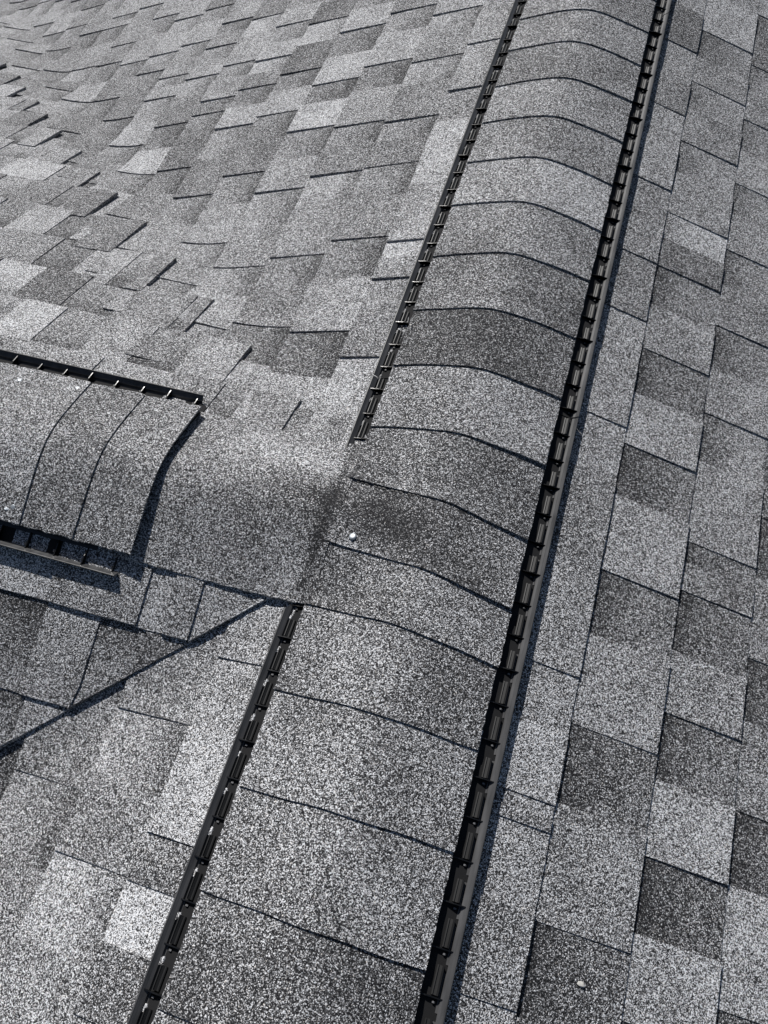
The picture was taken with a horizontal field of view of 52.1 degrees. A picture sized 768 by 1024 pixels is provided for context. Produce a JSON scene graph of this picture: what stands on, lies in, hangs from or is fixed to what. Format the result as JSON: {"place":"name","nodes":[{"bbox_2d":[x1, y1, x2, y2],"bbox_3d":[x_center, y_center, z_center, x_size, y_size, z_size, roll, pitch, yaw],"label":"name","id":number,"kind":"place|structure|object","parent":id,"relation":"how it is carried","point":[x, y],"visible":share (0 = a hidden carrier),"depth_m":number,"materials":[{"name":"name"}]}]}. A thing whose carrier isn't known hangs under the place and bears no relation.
{"place":"outdoors","nodes":[
{"label":"outdoors","id":0,"kind":"place"},
{"bbox_2d":[0,525,269,748],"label":"roof slope","id":1,"kind":"structure","parent":0,"point":[71,636],"depth_m":1.27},
{"bbox_2d":[0,62,351,441],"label":"roof slope","id":2,"kind":"structure","parent":0,"point":[55,297],"depth_m":1.72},
{"bbox_2d":[0,349,206,576],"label":"ridge vent","id":3,"kind":"object","parent":2,"relation":"on","point":[8,531],"visible":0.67,"depth_m":1.44,"materials":[{"name":"black plastic"}]},
{"bbox_2d":[0,362,201,554],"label":"cap shingle row","id":4,"kind":"object","parent":3,"relation":"on","point":[83,462],"visible":1,"depth_m":1.32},
{"bbox_2d":[97,412,362,604],"bbox_3d":[-0.249,-0.031,1.303,0.372,0.056,0.303,14,63,10],"label":"saddle shingle","id":5,"kind":"object","parent":2,"relation":"on","point":[248,507],"visible":0.9,"depth_m":1.27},
{"bbox_2d":[0,0,516,1023],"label":"roof slope","id":6,"kind":"structure","parent":0,"point":[274,174],"depth_m":1.74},
{"bbox_2d":[444,0,767,1023],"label":"roof slope","id":7,"kind":"structure","parent":0,"point":[622,872],"depth_m":1.25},
{"bbox_2d":[127,375,578,1023],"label":"ridge vent","id":8,"kind":"object","parent":7,"relation":"on","point":[445,949],"visible":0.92,"depth_m":1.09,"materials":[{"name":"black plastic"}]},
{"bbox_2d":[152,0,656,1023],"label":"cap shingle row","id":9,"kind":"object","parent":8,"relation":"on","point":[322,888],"visible":1,"depth_m":1.18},
{"bbox_2d":[349,533,356,539],"bbox_3d":[-0.049,0.038,1.229,0.012,0.006,0.012,14,63,10],"label":"nail","id":10,"kind":"object","parent":9,"relation":"on","point":[352,536],"visible":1,"depth_m":1.23,"materials":[{"name":"metal"}]},
{"bbox_2d":[289,0,671,639],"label":"ridge vent","id":11,"kind":"object","parent":7,"relation":"on","point":[662,6],"visible":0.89,"depth_m":1.59,"materials":[{"name":"black plastic"}]},
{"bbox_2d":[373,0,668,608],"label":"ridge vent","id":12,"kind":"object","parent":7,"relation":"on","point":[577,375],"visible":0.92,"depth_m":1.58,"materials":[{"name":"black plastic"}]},
{"bbox_2d":[577,981,583,986],"bbox_3d":[0.256,0.614,1.022,0.010,0.002,0.006,14,63,10],"label":"white speck","id":13,"kind":"object","parent":7,"relation":"on","point":[580,983],"visible":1,"depth_m":1.02}
]}

